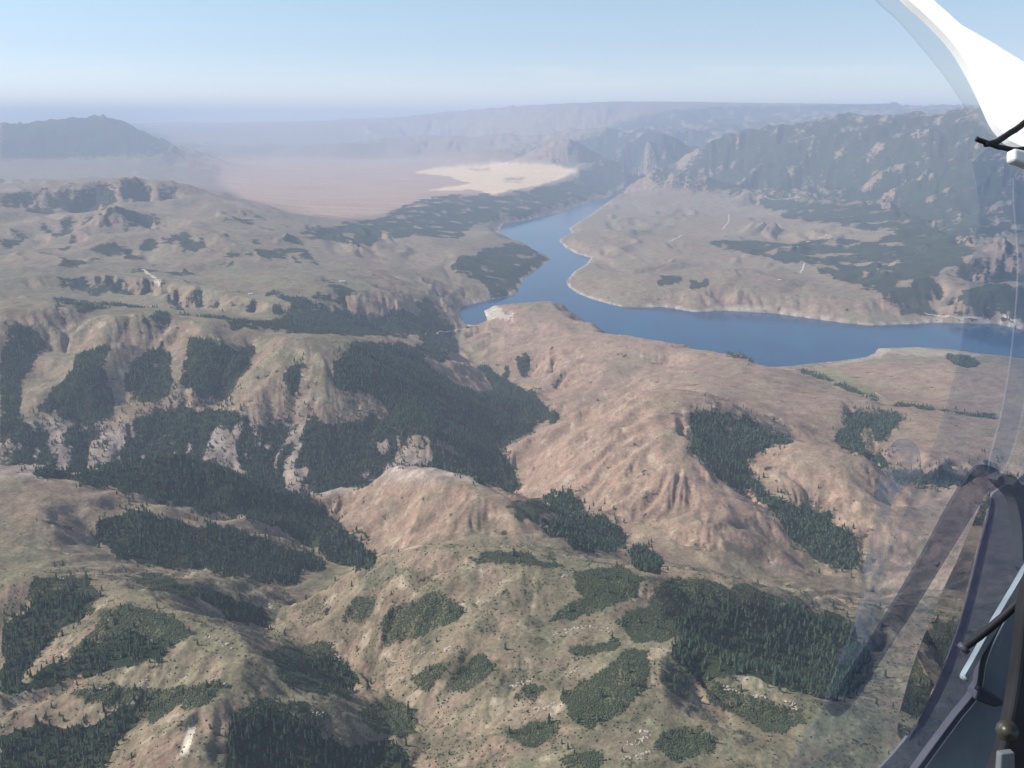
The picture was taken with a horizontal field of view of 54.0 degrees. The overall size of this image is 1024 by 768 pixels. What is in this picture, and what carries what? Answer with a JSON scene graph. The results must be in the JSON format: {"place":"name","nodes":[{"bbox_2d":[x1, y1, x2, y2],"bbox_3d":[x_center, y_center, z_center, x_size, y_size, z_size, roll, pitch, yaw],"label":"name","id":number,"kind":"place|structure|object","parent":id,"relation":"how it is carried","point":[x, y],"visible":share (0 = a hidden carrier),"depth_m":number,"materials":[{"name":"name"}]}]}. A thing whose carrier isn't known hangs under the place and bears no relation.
{"place":"outdoors","nodes":[
{"label":"outdoors","id":0,"kind":"place"},
{"bbox_2d":[141,269,160,285],"bbox_3d":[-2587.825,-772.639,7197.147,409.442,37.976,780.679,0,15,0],"label":"dirt road","id":1,"kind":"structure","parent":0,"point":[152,276],"depth_m":7047.20,"materials":[{"name":"beige soil"}]},
{"bbox_2d":[438,293,469,325],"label":"dirt road","id":2,"kind":"structure","parent":0,"point":[449,308],"depth_m":7503.42,"materials":[{"name":"grey soil"}]},
{"bbox_2d":[0,101,1023,767],"bbox_3d":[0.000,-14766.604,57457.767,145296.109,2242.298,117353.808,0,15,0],"label":"hills","id":3,"kind":"structure","parent":0,"point":[914,213],"depth_m":4524.99,"materials":[{"name":"brown soil"}]},
{"bbox_2d":[24,575,98,614],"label":"scrub thicket","id":4,"kind":"object","parent":3,"relation":"on","point":[81,583],"visible":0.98,"depth_m":2352.50,"materials":[{"name":"green plant"}]},
{"bbox_2d":[90,679,150,690],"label":"rock outcrop","id":5,"kind":"object","parent":3,"relation":"on","point":[127,685],"visible":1,"depth_m":1965.92,"materials":[{"name":"grey stone"}]},
{"bbox_2d":[64,603,194,659],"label":"scrub thicket","id":6,"kind":"object","parent":3,"relation":"on","point":[182,633],"visible":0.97,"depth_m":2121.10,"materials":[{"name":"green plant"}]},
{"bbox_2d":[70,679,231,725],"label":"scrub thicket","id":7,"kind":"object","parent":3,"relation":"on","point":[204,700],"visible":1,"depth_m":1923.05,"materials":[{"name":"green plant"}]},
{"bbox_2d":[124,572,216,599],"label":"scrub thicket","id":8,"kind":"object","parent":3,"relation":"on","point":[159,578],"visible":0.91,"depth_m":2437.40,"materials":[{"name":"green plant"}]},
{"bbox_2d":[209,673,226,685],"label":"rock outcrop","id":9,"kind":"object","parent":3,"relation":"on","point":[213,677],"visible":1,"depth_m":1909.42,"materials":[{"name":"grey stone"}]},
{"bbox_2d":[208,636,233,648],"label":"rock outcrop","id":10,"kind":"object","parent":3,"relation":"on","point":[220,641],"visible":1,"depth_m":2016.70,"materials":[{"name":"grey stone"}]},
{"bbox_2d":[229,697,326,736],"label":"scrub thicket","id":11,"kind":"object","parent":3,"relation":"on","point":[266,701],"visible":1,"depth_m":1888.29,"materials":[{"name":"green plant"}]},
{"bbox_2d":[261,640,359,700],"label":"scrub thicket","id":12,"kind":"object","parent":3,"relation":"on","point":[288,654],"visible":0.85,"depth_m":2076.06,"materials":[{"name":"green plant"}]},
{"bbox_2d":[341,594,375,622],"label":"scrub thicket","id":13,"kind":"object","parent":3,"relation":"on","point":[360,598],"visible":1,"depth_m":2384.52,"materials":[{"name":"green plant"}]},
{"bbox_2d":[358,694,416,737],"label":"scrub thicket","id":14,"kind":"object","parent":3,"relation":"on","point":[397,725],"visible":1,"depth_m":2006.96,"materials":[{"name":"green plant"}]},
{"bbox_2d":[378,590,466,647],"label":"scrub thicket","id":15,"kind":"object","parent":3,"relation":"on","point":[453,610],"visible":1,"depth_m":2236.20,"materials":[{"name":"green plant"}]},
{"bbox_2d":[390,646,455,664],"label":"rock outcrop","id":16,"kind":"object","parent":3,"relation":"on","point":[445,649],"visible":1,"depth_m":2135.51,"materials":[{"name":"grey stone"}]},
{"bbox_2d":[410,663,449,691],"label":"scrub thicket","id":17,"kind":"object","parent":3,"relation":"on","point":[426,676],"visible":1,"depth_m":2067.08,"materials":[{"name":"green plant"}]},
{"bbox_2d":[450,653,495,692],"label":"scrub thicket","id":18,"kind":"object","parent":3,"relation":"on","point":[469,676],"visible":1,"depth_m":2031.03,"materials":[{"name":"green plant"}]},
{"bbox_2d":[0,468,1008,767],"bbox_3d":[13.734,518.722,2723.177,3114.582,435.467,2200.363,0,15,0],"label":"scattered scrub","id":19,"kind":"object","parent":3,"relation":"on","point":[470,662],"visible":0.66,"depth_m":2064.25,"materials":[{"name":"green plant"}]},
{"bbox_2d":[0,289,1018,767],"bbox_3d":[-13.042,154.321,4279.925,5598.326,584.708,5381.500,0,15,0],"label":"pine woods","id":20,"kind":"object","parent":3,"relation":"on","point":[590,535],"visible":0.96,"depth_m":3447.42,"materials":[{"name":"green plant"}]},
{"bbox_2d":[468,550,564,567],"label":"scrub thicket","id":21,"kind":"object","parent":3,"relation":"on","point":[511,559],"visible":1,"depth_m":2320.42,"materials":[{"name":"green plant"}]},
{"bbox_2d":[510,678,533,687],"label":"rock outcrop","id":22,"kind":"object","parent":3,"relation":"on","point":[513,685],"visible":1,"depth_m":1973.81,"materials":[{"name":"grey stone"}]},
{"bbox_2d":[506,499,550,523],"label":"scrub thicket","id":23,"kind":"object","parent":3,"relation":"on","point":[529,510],"visible":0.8,"depth_m":3026.22,"materials":[{"name":"green plant"}]},
{"bbox_2d":[514,683,546,701],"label":"scrub thicket","id":24,"kind":"object","parent":3,"relation":"on","point":[533,686],"visible":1,"depth_m":1944.32,"materials":[{"name":"green plant"}]},
{"bbox_2d":[504,719,560,747],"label":"scrub thicket","id":25,"kind":"object","parent":3,"relation":"on","point":[526,731],"visible":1,"depth_m":1836.02,"materials":[{"name":"green plant"}]},
{"bbox_2d":[533,701,556,711],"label":"rock outcrop","id":26,"kind":"object","parent":3,"relation":"on","point":[543,708],"visible":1,"depth_m":1894.53,"materials":[{"name":"grey stone"}]},
{"bbox_2d":[560,751,603,767],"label":"scrub thicket","id":27,"kind":"object","parent":3,"relation":"on","point":[586,757],"visible":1,"depth_m":1725.50,"materials":[{"name":"green plant"}]},
{"bbox_2d":[552,625,611,635],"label":"rock outcrop","id":28,"kind":"object","parent":3,"relation":"on","point":[590,626],"visible":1,"depth_m":2094.91,"materials":[{"name":"grey stone"}]},
{"bbox_2d":[568,637,620,655],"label":"scrub thicket","id":29,"kind":"object","parent":3,"relation":"on","point":[598,647],"visible":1,"depth_m":2021.78,"materials":[{"name":"green plant"}]},
{"bbox_2d":[548,563,645,621],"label":"scrub thicket","id":30,"kind":"object","parent":3,"relation":"on","point":[603,588],"visible":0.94,"depth_m":2211.44,"materials":[{"name":"green plant"}]},
{"bbox_2d":[560,647,649,729],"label":"scrub thicket","id":31,"kind":"object","parent":3,"relation":"on","point":[643,671],"visible":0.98,"depth_m":1896.65,"materials":[{"name":"green plant"}]},
{"bbox_2d":[621,751,650,759],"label":"rock outcrop","id":32,"kind":"object","parent":3,"relation":"on","point":[643,753],"visible":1,"depth_m":1721.30,"materials":[{"name":"grey stone"}]},
{"bbox_2d":[623,735,650,747],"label":"rock outcrop","id":33,"kind":"object","parent":3,"relation":"on","point":[643,737],"visible":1,"depth_m":1762.08,"materials":[{"name":"grey stone"}]},
{"bbox_2d":[639,729,652,734],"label":"rock outcrop","id":34,"kind":"object","parent":3,"relation":"on","point":[641,730],"visible":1,"depth_m":1790.52,"materials":[{"name":"grey stone"}]},
{"bbox_2d":[653,725,716,762],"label":"scrub thicket","id":35,"kind":"object","parent":3,"relation":"on","point":[684,740],"visible":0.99,"depth_m":1762.29,"materials":[{"name":"green plant"}]},
{"bbox_2d":[659,662,738,698],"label":"scrub thicket","id":36,"kind":"object","parent":3,"relation":"on","point":[678,681],"visible":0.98,"depth_m":1934.87,"materials":[{"name":"green plant"}]},
{"bbox_2d":[614,576,802,642],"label":"scrub thicket","id":37,"kind":"object","parent":3,"relation":"on","point":[643,626],"visible":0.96,"depth_m":2212.67,"materials":[{"name":"green plant"}]},
{"bbox_2d":[723,685,744,693],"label":"rock outcrop","id":38,"kind":"object","parent":3,"relation":"on","point":[728,687],"visible":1,"depth_m":1924.88,"materials":[{"name":"grey stone"}]},
{"bbox_2d":[700,680,806,734],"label":"scrub thicket","id":39,"kind":"object","parent":3,"relation":"on","point":[767,726],"visible":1,"depth_m":1875.71,"materials":[{"name":"green plant"}]},
{"bbox_2d":[752,692,766,698],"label":"rock outcrop","id":40,"kind":"object","parent":3,"relation":"on","point":[757,695],"visible":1,"depth_m":1896.12,"materials":[{"name":"grey stone"}]},
{"bbox_2d":[785,700,797,709],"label":"rock outcrop","id":41,"kind":"object","parent":3,"relation":"on","point":[793,703],"visible":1,"depth_m":1876.56,"materials":[{"name":"grey stone"}]},
{"bbox_2d":[0,0,1023,123],"label":"sky","id":42,"kind":"structure","parent":0,"point":[131,61],"materials":[{"name":"blue"}]},
{"bbox_2d":[459,179,1023,366],"bbox_3d":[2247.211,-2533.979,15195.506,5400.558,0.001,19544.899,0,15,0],"label":"lake","id":43,"kind":"structure","parent":0,"point":[772,340],"depth_m":7170.03,"materials":[{"name":"liquid"}]},
{"bbox_2d":[897,489,989,738],"bbox_3d":[0.448,0.096,0.914,0.396,0.691,0.219,-7,17,-26],"label":"side window","id":44,"kind":"structure","parent":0,"point":[933,650],"depth_m":0.81,"materials":[{"name":"grey"}]},
{"bbox_2d":[900,0,1023,168],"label":"window post","id":45,"kind":"object","parent":44,"relation":"attached to","point":[993,74],"depth_m":0.75,"materials":[{"name":"white paint"}]},
{"bbox_2d":[975,120,1023,151],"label":"cable","id":46,"kind":"object","parent":45,"relation":"attached to","point":[995,143],"visible":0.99,"depth_m":0.70,"materials":[{"name":"black rubber"}]},
{"bbox_2d":[910,563,1023,767],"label":"window frame","id":47,"kind":"object","parent":44,"relation":"attached to","point":[965,735],"visible":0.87,"depth_m":0.66,"materials":[{"name":"grey paint"}]},
{"bbox_2d":[957,598,1016,654],"bbox_3d":[0.313,0.143,0.632,0.066,0.054,0.008,-3,15,-12],"label":"stay rod","id":48,"kind":"object","parent":47,"relation":"attached to","point":[1006,613],"visible":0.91,"depth_m":0.63,"materials":[{"name":"black metal"}]},
{"bbox_2d":[960,565,1023,681],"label":"metal strip","id":49,"kind":"object","parent":47,"relation":"attached to","point":[1010,596],"visible":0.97,"depth_m":0.64,"materials":[{"name":"silver metal"}]},
{"bbox_2d":[995,719,1018,767],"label":"window latch","id":50,"kind":"object","parent":47,"relation":"attached to","point":[1007,730],"depth_m":0.58,"materials":[{"name":"grey metal"}]},
{"bbox_2d":[925,313,984,320],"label":"dirt road","id":51,"kind":"structure","parent":0,"point":[972,317],"depth_m":7348.96,"materials":[{"name":"beige soil"}]},
{"bbox_2d":[1003,314,1022,324],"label":"dirt road","id":52,"kind":"structure","parent":0,"point":[1004,315],"depth_m":7220.99,"materials":[{"name":"beige soil"}]}
]}

